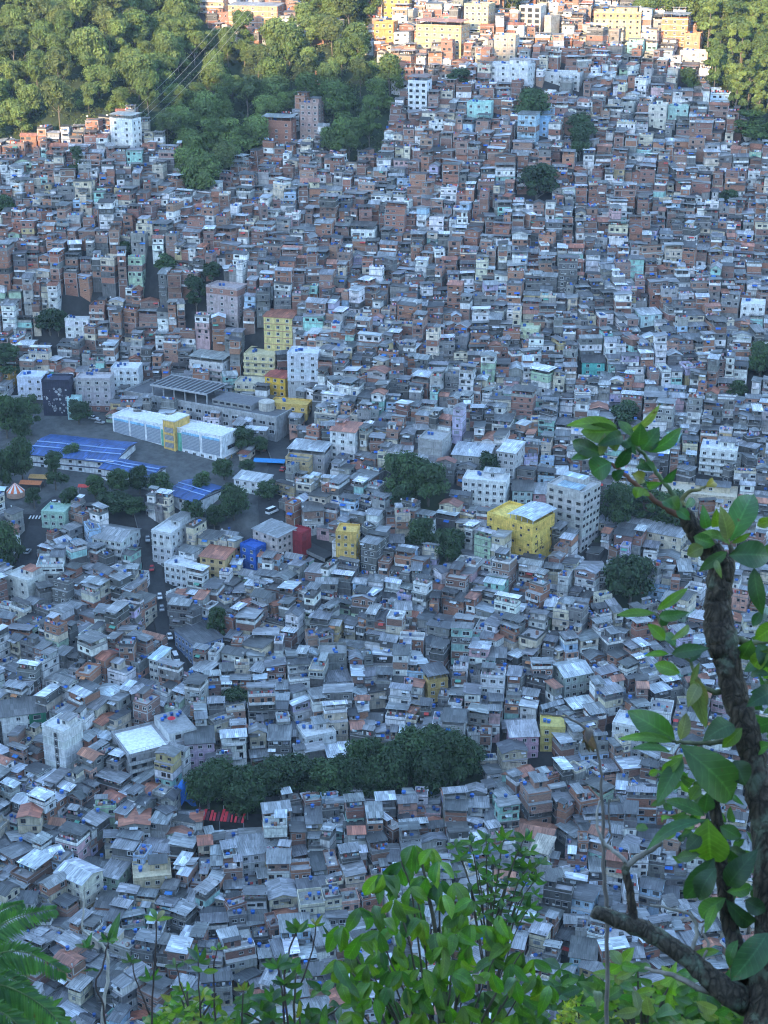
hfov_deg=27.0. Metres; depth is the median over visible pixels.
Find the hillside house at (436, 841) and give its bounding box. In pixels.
[420,832,447,851]
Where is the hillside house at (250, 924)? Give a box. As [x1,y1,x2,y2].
[245,909,267,933]
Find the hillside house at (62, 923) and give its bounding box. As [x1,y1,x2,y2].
[51,916,69,931]
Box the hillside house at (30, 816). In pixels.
[16,802,44,833]
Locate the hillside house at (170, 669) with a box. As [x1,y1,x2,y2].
[156,657,184,684]
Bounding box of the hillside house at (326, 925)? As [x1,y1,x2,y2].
[310,914,331,940]
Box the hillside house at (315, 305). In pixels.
[305,297,328,323]
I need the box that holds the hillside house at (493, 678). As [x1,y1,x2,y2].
[480,662,505,707]
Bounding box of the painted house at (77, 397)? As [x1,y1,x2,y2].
[66,394,81,419]
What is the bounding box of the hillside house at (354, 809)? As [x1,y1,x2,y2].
[343,792,364,821]
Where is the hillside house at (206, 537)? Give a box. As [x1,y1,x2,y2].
[197,529,225,549]
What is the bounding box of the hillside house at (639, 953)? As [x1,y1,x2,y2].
[628,942,645,961]
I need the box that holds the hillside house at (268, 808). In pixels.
[260,800,291,839]
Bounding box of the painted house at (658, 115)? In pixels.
[648,102,668,129]
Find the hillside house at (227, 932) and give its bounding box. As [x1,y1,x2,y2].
[216,925,242,946]
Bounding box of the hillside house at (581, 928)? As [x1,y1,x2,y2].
[575,917,588,936]
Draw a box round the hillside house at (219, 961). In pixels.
[206,950,223,967]
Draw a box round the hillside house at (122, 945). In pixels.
[102,924,138,966]
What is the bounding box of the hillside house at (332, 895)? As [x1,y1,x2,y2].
[320,883,342,909]
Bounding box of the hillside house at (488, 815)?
[484,811,511,829]
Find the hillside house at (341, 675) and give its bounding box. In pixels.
[326,667,351,682]
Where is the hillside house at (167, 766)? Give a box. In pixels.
[154,745,182,785]
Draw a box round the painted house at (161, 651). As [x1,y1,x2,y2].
[147,645,171,683]
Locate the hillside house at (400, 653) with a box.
[392,642,410,676]
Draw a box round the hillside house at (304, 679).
[288,673,309,694]
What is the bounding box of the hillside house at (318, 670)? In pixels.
[308,652,328,687]
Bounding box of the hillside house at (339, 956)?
[336,939,349,961]
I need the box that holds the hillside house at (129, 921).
[121,908,145,929]
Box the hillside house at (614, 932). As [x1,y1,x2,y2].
[604,927,631,941]
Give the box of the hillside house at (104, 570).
[91,562,117,578]
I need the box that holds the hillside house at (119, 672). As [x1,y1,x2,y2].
[107,657,136,685]
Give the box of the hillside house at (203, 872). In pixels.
[190,863,209,887]
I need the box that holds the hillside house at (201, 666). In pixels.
[189,659,219,673]
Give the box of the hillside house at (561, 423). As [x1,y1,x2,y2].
[555,417,577,429]
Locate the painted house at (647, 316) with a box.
[633,307,662,327]
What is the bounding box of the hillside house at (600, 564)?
[581,560,606,590]
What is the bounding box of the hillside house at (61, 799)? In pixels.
[55,789,67,817]
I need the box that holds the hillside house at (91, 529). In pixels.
[83,519,100,541]
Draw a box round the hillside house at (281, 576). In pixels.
[272,568,297,583]
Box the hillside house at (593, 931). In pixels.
[587,925,604,938]
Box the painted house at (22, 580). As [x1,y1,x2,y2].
[5,563,44,598]
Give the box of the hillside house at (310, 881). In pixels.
[294,874,325,906]
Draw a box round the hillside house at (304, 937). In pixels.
[277,912,311,943]
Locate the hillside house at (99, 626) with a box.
[78,621,105,639]
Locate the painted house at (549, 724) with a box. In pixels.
[539,715,565,751]
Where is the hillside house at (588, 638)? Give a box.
[578,628,599,658]
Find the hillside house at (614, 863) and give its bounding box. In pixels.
[605,847,628,888]
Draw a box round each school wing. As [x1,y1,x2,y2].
[29,434,137,473]
[98,458,165,489]
[170,479,222,517]
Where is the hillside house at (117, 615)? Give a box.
[103,600,129,634]
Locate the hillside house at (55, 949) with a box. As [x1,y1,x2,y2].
[48,944,63,956]
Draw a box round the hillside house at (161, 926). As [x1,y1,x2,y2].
[146,912,167,932]
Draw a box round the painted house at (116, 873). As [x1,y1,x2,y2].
[103,857,131,889]
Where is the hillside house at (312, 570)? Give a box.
[303,562,323,581]
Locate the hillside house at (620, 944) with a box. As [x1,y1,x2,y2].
[597,935,629,964]
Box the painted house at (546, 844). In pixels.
[529,833,556,860]
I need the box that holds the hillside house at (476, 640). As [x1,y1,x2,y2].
[472,636,491,643]
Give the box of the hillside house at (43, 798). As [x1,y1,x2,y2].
[26,786,56,822]
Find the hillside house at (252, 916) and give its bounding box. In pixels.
[248,909,263,920]
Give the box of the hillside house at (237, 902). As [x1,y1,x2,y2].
[224,893,247,910]
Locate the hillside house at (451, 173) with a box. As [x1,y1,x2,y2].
[442,158,462,186]
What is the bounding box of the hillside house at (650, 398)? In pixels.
[644,390,666,408]
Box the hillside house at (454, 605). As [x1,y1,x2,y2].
[442,591,468,614]
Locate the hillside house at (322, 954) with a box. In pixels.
[311,929,336,966]
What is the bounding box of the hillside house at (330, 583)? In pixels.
[315,577,338,596]
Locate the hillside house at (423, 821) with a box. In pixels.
[398,817,428,834]
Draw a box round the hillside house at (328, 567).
[320,556,338,576]
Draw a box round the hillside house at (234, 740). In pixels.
[219,728,247,766]
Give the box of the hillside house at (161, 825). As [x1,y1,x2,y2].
[150,810,173,838]
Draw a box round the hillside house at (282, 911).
[272,908,297,914]
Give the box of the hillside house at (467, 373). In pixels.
[458,362,476,395]
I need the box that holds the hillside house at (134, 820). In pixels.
[118,806,151,839]
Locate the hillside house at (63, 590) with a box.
[52,575,74,603]
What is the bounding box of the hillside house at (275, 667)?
[264,656,286,681]
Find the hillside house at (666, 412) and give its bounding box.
[655,397,676,428]
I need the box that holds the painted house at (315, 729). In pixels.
[296,714,336,756]
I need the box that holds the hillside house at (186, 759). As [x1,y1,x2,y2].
[168,742,191,781]
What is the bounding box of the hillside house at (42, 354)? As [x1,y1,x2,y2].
[28,345,51,372]
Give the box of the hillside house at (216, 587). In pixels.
[202,578,225,600]
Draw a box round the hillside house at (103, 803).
[93,794,116,828]
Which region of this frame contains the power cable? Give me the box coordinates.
[90,3,234,146]
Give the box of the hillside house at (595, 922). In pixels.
[590,910,604,927]
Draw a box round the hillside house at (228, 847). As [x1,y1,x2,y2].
[219,838,237,860]
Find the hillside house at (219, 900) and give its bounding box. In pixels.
[215,892,225,905]
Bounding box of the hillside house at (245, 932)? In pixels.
[238,926,252,941]
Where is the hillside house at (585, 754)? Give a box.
[578,731,608,761]
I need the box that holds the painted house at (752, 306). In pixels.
[740,298,765,324]
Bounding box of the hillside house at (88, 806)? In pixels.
[82,792,102,811]
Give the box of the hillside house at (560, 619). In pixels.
[552,597,574,630]
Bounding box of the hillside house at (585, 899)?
[571,883,600,914]
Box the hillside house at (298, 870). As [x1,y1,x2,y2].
[290,861,311,884]
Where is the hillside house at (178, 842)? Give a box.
[168,831,197,872]
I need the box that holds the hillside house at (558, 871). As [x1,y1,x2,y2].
[544,867,565,881]
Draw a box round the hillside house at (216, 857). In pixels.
[210,844,222,869]
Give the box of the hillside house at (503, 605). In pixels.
[494,591,521,614]
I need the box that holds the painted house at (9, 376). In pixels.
[0,366,16,388]
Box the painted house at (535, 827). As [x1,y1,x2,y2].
[514,818,557,849]
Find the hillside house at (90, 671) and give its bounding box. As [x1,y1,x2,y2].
[75,662,101,684]
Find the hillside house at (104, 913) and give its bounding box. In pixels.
[90,907,107,925]
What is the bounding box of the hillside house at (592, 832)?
[587,824,610,848]
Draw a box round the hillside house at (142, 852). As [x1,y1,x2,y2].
[132,843,151,865]
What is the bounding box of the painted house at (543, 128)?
[539,116,550,137]
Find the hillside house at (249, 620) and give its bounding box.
[235,607,263,635]
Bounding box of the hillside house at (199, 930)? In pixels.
[188,921,209,949]
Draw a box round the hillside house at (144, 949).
[131,928,162,970]
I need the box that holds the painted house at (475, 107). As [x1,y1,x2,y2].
[467,99,493,118]
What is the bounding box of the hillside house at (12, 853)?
[0,837,33,865]
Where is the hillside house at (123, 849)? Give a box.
[110,837,140,874]
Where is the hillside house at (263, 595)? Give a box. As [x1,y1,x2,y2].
[250,588,276,615]
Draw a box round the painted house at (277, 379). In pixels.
[264,369,287,396]
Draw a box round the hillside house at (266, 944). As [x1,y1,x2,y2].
[255,941,269,968]
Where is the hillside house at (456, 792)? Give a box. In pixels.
[441,785,467,832]
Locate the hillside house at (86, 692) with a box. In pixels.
[66,679,100,708]
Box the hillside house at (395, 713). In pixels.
[385,701,410,730]
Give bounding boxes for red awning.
[198,803,247,827]
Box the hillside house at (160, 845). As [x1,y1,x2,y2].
[143,837,170,857]
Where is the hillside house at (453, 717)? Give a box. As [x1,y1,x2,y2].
[440,707,467,735]
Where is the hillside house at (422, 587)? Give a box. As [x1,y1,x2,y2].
[411,573,433,609]
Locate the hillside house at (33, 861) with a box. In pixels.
[10,848,53,889]
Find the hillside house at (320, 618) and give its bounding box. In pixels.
[308,609,333,630]
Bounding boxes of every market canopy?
[0,486,8,495]
[19,480,41,491]
[28,474,46,479]
[78,484,88,492]
[253,458,284,462]
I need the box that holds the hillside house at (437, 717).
[432,711,441,727]
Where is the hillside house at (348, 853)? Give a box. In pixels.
[337,841,360,877]
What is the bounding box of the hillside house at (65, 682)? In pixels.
[51,673,78,701]
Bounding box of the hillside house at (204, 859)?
[199,855,210,876]
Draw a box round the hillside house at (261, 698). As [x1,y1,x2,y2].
[246,682,275,719]
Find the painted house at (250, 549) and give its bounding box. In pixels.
[240,538,265,569]
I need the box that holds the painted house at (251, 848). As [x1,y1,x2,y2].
[234,832,269,875]
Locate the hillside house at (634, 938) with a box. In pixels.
[632,936,637,941]
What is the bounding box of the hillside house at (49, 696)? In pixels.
[33,683,61,719]
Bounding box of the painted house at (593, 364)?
[581,354,605,374]
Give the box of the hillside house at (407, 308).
[397,297,422,320]
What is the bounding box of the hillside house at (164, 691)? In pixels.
[151,680,177,703]
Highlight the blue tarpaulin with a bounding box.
[178,779,195,805]
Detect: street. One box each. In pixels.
[12,494,143,597]
[134,498,188,673]
[257,438,289,523]
[276,518,331,561]
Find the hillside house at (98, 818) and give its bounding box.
[80,808,110,850]
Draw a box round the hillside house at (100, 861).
[83,853,108,868]
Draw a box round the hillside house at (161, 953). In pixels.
[156,932,176,976]
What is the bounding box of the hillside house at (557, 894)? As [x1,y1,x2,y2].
[542,873,574,912]
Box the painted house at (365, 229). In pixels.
[350,221,377,239]
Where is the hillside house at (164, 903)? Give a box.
[154,895,179,928]
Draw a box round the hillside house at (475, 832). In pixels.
[468,825,487,856]
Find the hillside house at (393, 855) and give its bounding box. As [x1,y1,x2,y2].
[386,849,401,866]
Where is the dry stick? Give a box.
[539,713,612,1023]
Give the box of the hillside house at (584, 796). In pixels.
[569,782,599,814]
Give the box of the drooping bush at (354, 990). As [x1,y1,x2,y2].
[320,845,558,1023]
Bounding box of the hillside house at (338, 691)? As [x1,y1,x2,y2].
[322,683,353,719]
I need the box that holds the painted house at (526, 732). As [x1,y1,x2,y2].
[505,719,539,757]
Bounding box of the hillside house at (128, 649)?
[119,635,137,665]
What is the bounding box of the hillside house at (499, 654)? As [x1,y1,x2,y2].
[488,646,507,663]
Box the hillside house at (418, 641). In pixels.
[399,631,424,655]
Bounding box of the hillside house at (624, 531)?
[613,522,637,553]
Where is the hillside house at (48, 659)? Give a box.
[35,646,59,688]
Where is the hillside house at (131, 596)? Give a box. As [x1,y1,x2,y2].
[120,591,145,628]
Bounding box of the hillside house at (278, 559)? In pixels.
[256,551,283,570]
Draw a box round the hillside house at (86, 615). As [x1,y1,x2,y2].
[76,607,95,624]
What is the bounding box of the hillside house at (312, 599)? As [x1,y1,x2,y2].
[304,581,321,628]
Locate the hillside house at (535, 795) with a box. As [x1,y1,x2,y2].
[519,772,552,822]
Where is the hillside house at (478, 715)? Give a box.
[467,702,489,728]
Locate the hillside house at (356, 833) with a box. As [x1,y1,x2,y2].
[346,825,366,843]
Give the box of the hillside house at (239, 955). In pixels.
[222,935,257,974]
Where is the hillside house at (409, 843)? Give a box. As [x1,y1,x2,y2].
[400,840,421,850]
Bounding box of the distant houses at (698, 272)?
[0,0,767,1023]
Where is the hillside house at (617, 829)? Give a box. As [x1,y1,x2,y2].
[590,820,623,844]
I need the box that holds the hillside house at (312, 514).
[300,501,324,535]
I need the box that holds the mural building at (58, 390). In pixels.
[41,374,74,415]
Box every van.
[172,650,179,660]
[265,506,278,514]
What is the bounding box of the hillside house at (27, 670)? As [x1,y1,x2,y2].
[16,659,41,693]
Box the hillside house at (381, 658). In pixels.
[372,647,392,666]
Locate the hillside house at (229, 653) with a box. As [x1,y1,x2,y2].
[220,645,248,661]
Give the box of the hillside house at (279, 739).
[267,724,291,756]
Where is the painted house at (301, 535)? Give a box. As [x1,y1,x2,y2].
[292,524,311,556]
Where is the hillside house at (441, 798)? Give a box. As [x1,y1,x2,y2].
[439,786,451,815]
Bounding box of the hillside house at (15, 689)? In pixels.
[2,679,28,698]
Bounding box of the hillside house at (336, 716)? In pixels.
[322,700,347,740]
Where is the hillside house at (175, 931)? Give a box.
[167,928,180,935]
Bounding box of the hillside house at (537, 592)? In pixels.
[525,577,549,607]
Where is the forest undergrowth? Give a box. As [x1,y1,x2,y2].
[0,0,767,188]
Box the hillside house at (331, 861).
[323,849,339,874]
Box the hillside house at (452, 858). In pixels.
[450,855,473,862]
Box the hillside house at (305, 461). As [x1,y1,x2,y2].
[285,452,313,474]
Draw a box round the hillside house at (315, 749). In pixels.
[304,740,325,760]
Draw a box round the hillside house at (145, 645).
[126,630,153,669]
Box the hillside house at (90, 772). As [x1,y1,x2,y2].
[74,761,97,780]
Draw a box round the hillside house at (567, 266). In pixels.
[557,254,578,292]
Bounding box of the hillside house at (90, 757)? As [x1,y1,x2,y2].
[76,747,104,772]
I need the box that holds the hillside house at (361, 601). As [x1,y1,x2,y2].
[350,593,376,616]
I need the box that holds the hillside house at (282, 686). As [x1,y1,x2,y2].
[267,678,288,692]
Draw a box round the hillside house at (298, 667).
[286,657,310,678]
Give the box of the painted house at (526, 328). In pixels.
[520,322,540,343]
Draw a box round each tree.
[0,0,13,3]
[0,4,14,26]
[0,14,6,34]
[0,37,10,61]
[0,59,25,94]
[0,76,11,103]
[0,97,24,127]
[0,118,8,137]
[0,194,15,210]
[0,343,19,379]
[0,393,18,437]
[0,447,13,485]
[0,520,25,566]
[0,900,71,1023]
[1,8,28,31]
[1,27,26,60]
[5,435,35,479]
[10,103,32,132]
[11,0,26,14]
[11,417,32,435]
[12,394,42,428]
[14,25,32,58]
[15,84,41,117]
[16,61,30,81]
[24,5,46,24]
[24,48,49,91]
[24,487,40,507]
[26,0,51,22]
[27,18,53,50]
[32,307,59,335]
[40,74,77,129]
[43,31,70,55]
[43,47,73,78]
[44,450,69,489]
[46,3,74,29]
[48,309,67,336]
[49,0,65,21]
[53,9,74,47]
[59,486,77,503]
[60,0,87,14]
[62,442,80,453]
[64,23,111,67]
[66,0,92,27]
[67,145,82,174]
[67,399,92,423]
[75,82,98,113]
[81,63,118,98]
[85,474,106,496]
[86,0,116,14]
[89,0,127,12]
[90,4,126,52]
[95,490,127,513]
[105,18,132,52]
[105,52,120,73]
[105,86,129,111]
[105,468,129,491]
[115,51,161,99]
[117,47,140,69]
[119,240,131,253]
[120,8,150,47]
[121,0,138,13]
[121,494,146,516]
[123,6,137,30]
[128,465,147,493]
[133,0,162,12]
[135,68,159,119]
[136,40,152,56]
[145,51,177,87]
[147,471,173,489]
[148,9,175,37]
[150,26,168,50]
[150,30,180,67]
[153,111,182,146]
[154,252,177,269]
[161,0,190,17]
[161,83,189,107]
[164,103,196,134]
[168,18,187,45]
[171,11,202,37]
[172,127,203,147]
[173,146,190,172]
[174,42,190,71]
[179,146,222,190]
[181,134,202,150]
[181,499,205,517]
[182,765,225,808]
[184,18,207,65]
[184,82,205,106]
[184,274,205,311]
[186,0,202,14]
[189,89,223,130]
[192,470,210,487]
[196,30,217,55]
[197,61,228,92]
[199,117,219,153]
[201,121,238,144]
[201,261,220,281]
[202,48,230,73]
[202,754,232,800]
[205,503,225,529]
[206,606,225,635]
[209,71,231,100]
[211,27,229,54]
[211,140,236,171]
[212,458,234,479]
[214,99,234,118]
[216,117,246,157]
[216,482,251,520]
[217,776,262,818]
[218,26,236,66]
[219,685,247,709]
[225,73,241,100]
[228,760,272,810]
[230,8,256,40]
[231,73,265,116]
[233,424,255,447]
[234,38,255,65]
[234,126,245,139]
[238,459,254,470]
[239,113,271,151]
[242,42,270,77]
[252,93,283,117]
[253,435,267,453]
[254,56,289,81]
[254,479,280,499]
[255,753,296,795]
[258,15,285,50]
[259,73,290,97]
[267,19,311,69]
[276,91,294,111]
[278,752,316,792]
[286,1,318,27]
[291,53,316,73]
[293,71,325,101]
[300,14,319,46]
[300,46,318,65]
[305,756,346,797]
[310,0,323,6]
[314,61,341,85]
[316,13,336,43]
[316,15,343,55]
[317,0,332,14]
[318,78,358,118]
[319,126,337,150]
[327,37,351,74]
[329,4,347,18]
[329,116,363,160]
[331,0,359,23]
[332,100,352,123]
[332,753,369,795]
[340,20,371,53]
[343,737,382,764]
[345,56,373,96]
[347,30,368,61]
[358,760,392,798]
[359,94,381,146]
[360,0,381,23]
[365,77,394,109]
[367,60,378,82]
[368,739,412,790]
[375,53,407,95]
[381,450,419,492]
[387,482,418,504]
[394,724,438,778]
[406,517,435,544]
[408,747,453,797]
[412,457,450,506]
[412,723,452,763]
[432,526,465,560]
[437,726,478,784]
[443,825,551,1016]
[446,68,471,81]
[463,741,487,776]
[478,450,500,470]
[507,0,524,6]
[513,87,552,114]
[517,162,560,199]
[565,112,597,138]
[567,404,767,1023]
[570,123,591,160]
[599,480,636,523]
[601,553,656,604]
[610,399,640,423]
[627,479,662,518]
[631,0,650,9]
[647,0,678,11]
[650,488,685,526]
[676,0,700,15]
[679,67,701,88]
[693,0,712,31]
[699,0,720,46]
[703,38,719,68]
[705,51,721,86]
[708,0,734,42]
[709,42,726,86]
[713,32,723,41]
[717,189,739,201]
[721,0,747,53]
[721,52,735,64]
[722,63,744,81]
[722,74,747,104]
[726,23,737,53]
[726,379,748,395]
[728,71,748,107]
[732,108,767,139]
[733,20,751,62]
[737,27,752,62]
[739,8,748,17]
[742,63,762,87]
[743,5,759,56]
[743,57,761,109]
[746,0,753,15]
[748,339,767,376]
[749,23,765,53]
[750,35,767,67]
[751,0,767,28]
[751,80,767,111]
[757,54,767,112]
[758,0,767,27]
[763,13,767,30]
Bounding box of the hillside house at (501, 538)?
[490,529,512,556]
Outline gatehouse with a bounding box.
[232,470,273,494]
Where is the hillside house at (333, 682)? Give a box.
[322,681,336,686]
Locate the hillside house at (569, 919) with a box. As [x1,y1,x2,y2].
[563,913,590,926]
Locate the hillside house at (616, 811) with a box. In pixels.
[600,802,623,821]
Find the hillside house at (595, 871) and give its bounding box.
[588,856,602,884]
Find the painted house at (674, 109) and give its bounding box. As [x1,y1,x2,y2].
[668,103,689,122]
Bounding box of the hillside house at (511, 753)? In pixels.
[496,739,528,771]
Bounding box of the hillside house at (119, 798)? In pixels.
[103,789,126,807]
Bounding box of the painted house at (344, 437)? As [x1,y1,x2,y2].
[328,420,363,459]
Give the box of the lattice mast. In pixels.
[80,154,98,205]
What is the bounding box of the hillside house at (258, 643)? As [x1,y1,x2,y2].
[241,635,273,657]
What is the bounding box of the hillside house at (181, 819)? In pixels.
[172,813,196,835]
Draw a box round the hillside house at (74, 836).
[55,820,90,859]
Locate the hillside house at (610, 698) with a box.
[598,683,624,724]
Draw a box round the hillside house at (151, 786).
[144,778,160,793]
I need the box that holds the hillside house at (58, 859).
[51,847,73,870]
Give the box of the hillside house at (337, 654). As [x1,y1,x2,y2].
[319,642,346,669]
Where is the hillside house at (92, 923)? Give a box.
[79,914,103,949]
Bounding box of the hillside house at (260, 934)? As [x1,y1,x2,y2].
[252,926,268,942]
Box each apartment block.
[0,696,46,746]
[17,370,48,399]
[64,315,89,337]
[75,372,115,411]
[89,296,108,323]
[90,524,140,564]
[110,362,142,393]
[111,709,196,782]
[151,511,194,566]
[164,555,197,587]
[173,620,223,663]
[188,349,229,382]
[198,544,235,577]
[199,0,227,14]
[206,280,246,327]
[228,1,284,32]
[234,376,266,392]
[243,346,275,376]
[251,518,297,554]
[261,113,296,143]
[262,308,296,350]
[287,346,319,397]
[287,438,331,477]
[335,523,360,566]
[374,19,397,43]
[382,0,411,19]
[415,18,469,59]
[418,429,451,463]
[451,441,494,470]
[462,466,509,506]
[464,1,495,30]
[487,500,556,558]
[489,57,535,87]
[494,33,519,60]
[496,439,526,486]
[511,479,533,502]
[519,3,545,33]
[532,482,546,502]
[545,69,583,91]
[594,5,641,39]
[598,514,687,551]
[640,27,658,50]
[660,479,737,509]
[662,11,691,46]
[680,48,710,67]
[684,31,702,48]
[698,436,738,477]
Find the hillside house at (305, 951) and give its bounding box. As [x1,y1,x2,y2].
[296,941,316,962]
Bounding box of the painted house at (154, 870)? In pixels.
[132,853,171,895]
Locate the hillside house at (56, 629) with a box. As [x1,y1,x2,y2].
[44,612,68,646]
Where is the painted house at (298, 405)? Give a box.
[273,397,312,420]
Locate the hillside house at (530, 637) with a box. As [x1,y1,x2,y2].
[518,626,546,656]
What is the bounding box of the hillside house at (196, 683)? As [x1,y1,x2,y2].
[183,673,208,705]
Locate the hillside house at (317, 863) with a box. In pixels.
[307,850,326,875]
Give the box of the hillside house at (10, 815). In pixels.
[2,810,17,830]
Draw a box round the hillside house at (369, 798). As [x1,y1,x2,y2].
[363,796,395,815]
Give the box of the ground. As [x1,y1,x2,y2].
[0,0,767,1019]
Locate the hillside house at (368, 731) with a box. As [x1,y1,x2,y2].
[350,724,375,743]
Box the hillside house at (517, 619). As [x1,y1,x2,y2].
[500,612,526,632]
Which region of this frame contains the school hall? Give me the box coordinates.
[124,374,291,441]
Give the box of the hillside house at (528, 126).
[517,110,540,145]
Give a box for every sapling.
[75,913,119,1023]
[81,886,109,1023]
[122,908,172,1023]
[165,943,217,1023]
[210,942,249,1023]
[249,953,303,1023]
[283,915,328,1023]
[296,1000,310,1023]
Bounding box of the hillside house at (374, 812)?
[364,801,383,832]
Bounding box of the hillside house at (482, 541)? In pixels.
[474,526,497,558]
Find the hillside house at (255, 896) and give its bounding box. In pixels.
[243,885,267,909]
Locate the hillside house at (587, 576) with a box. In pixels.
[574,564,600,591]
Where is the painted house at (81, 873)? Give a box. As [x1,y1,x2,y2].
[53,857,103,909]
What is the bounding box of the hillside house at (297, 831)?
[288,821,306,845]
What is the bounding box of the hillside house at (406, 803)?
[396,790,418,819]
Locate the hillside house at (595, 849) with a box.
[588,837,611,869]
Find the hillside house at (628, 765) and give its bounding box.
[613,755,640,777]
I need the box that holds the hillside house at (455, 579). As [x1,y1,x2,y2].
[445,560,469,591]
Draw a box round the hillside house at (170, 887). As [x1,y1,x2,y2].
[160,876,180,895]
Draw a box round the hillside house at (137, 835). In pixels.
[116,829,143,844]
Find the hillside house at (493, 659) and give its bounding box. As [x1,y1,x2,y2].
[486,657,507,691]
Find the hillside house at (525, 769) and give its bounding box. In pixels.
[501,764,536,781]
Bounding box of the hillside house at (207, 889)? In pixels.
[193,876,220,915]
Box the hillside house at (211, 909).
[199,905,225,915]
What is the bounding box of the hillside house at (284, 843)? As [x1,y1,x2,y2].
[265,839,291,866]
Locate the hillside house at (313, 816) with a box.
[304,803,322,849]
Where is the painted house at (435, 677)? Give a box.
[419,661,448,702]
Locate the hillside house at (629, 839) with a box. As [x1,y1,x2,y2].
[619,834,642,850]
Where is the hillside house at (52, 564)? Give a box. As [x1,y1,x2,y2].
[36,549,66,580]
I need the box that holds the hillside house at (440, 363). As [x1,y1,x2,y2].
[427,361,448,372]
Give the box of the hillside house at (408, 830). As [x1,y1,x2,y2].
[398,821,420,848]
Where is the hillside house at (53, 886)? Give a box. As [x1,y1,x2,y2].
[38,871,67,903]
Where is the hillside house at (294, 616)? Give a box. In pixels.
[285,604,305,643]
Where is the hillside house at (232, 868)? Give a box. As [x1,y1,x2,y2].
[222,854,243,880]
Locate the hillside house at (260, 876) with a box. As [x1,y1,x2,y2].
[243,867,267,884]
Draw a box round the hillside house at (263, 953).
[257,947,272,976]
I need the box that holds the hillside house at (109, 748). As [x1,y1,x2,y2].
[95,742,117,767]
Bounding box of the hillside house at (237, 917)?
[227,908,246,928]
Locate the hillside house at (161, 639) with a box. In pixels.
[140,630,167,646]
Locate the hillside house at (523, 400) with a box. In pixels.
[511,384,536,420]
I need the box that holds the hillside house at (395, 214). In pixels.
[384,201,406,232]
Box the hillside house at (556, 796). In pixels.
[551,791,574,823]
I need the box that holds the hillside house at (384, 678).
[375,666,393,706]
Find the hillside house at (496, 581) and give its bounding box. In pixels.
[483,572,508,596]
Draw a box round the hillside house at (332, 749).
[325,740,348,759]
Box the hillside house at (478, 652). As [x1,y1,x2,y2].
[468,642,491,669]
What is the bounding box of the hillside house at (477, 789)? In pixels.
[465,782,486,795]
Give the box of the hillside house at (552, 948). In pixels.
[542,939,562,962]
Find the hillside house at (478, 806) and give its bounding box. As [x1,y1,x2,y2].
[468,793,489,826]
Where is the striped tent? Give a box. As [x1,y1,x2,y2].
[6,483,24,498]
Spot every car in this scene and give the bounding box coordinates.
[95,419,104,423]
[145,536,149,541]
[167,632,172,639]
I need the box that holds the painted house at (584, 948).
[568,935,598,975]
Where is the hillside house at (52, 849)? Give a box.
[41,844,64,854]
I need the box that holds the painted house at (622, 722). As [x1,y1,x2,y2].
[611,706,646,755]
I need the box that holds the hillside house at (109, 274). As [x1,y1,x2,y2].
[100,253,118,298]
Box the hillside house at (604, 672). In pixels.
[593,664,619,678]
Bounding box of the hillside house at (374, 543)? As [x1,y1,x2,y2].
[360,530,389,573]
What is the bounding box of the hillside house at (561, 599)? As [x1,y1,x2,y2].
[557,596,585,601]
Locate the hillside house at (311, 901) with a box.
[297,887,324,914]
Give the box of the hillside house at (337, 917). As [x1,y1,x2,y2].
[325,910,348,925]
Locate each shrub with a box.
[0,996,75,1023]
[142,981,234,1023]
[230,957,351,1023]
[522,957,592,1023]
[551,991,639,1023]
[573,947,718,1023]
[643,969,743,1023]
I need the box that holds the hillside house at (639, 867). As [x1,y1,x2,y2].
[628,844,648,891]
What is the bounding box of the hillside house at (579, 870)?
[561,864,589,882]
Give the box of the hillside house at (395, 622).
[386,609,405,634]
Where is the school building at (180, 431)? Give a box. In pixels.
[112,407,239,460]
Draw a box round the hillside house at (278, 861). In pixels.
[266,848,290,880]
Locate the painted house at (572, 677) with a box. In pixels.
[552,659,593,697]
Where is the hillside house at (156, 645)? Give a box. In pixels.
[153,641,160,650]
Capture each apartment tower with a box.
[41,710,82,769]
[109,111,141,147]
[300,96,324,138]
[408,74,432,109]
[544,14,559,36]
[546,471,600,552]
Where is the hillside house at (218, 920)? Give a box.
[200,911,228,938]
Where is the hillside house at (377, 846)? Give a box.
[365,830,390,870]
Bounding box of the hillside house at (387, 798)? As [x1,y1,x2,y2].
[374,790,396,818]
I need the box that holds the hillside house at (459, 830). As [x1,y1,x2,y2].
[445,821,469,852]
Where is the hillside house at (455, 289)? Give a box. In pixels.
[447,277,464,309]
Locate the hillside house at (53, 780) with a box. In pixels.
[42,767,71,790]
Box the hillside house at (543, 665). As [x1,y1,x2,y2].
[530,657,554,678]
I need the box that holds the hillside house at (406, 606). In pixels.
[393,596,412,629]
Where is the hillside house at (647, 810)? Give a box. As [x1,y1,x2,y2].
[626,786,656,824]
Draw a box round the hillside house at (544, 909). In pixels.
[538,904,564,930]
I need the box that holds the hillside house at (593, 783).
[583,775,615,802]
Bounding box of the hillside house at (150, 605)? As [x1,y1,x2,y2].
[136,590,156,626]
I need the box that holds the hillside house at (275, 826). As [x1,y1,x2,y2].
[263,809,287,840]
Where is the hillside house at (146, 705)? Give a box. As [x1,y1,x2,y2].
[133,685,160,725]
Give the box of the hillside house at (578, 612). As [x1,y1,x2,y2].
[568,600,588,629]
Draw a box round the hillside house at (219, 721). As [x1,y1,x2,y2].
[207,711,234,749]
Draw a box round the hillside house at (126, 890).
[116,882,140,906]
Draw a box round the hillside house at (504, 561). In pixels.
[491,547,516,592]
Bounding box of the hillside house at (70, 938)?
[54,929,86,953]
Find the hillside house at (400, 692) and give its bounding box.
[388,682,412,704]
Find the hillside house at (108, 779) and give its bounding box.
[94,766,131,792]
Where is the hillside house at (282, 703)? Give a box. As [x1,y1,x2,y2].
[275,691,289,720]

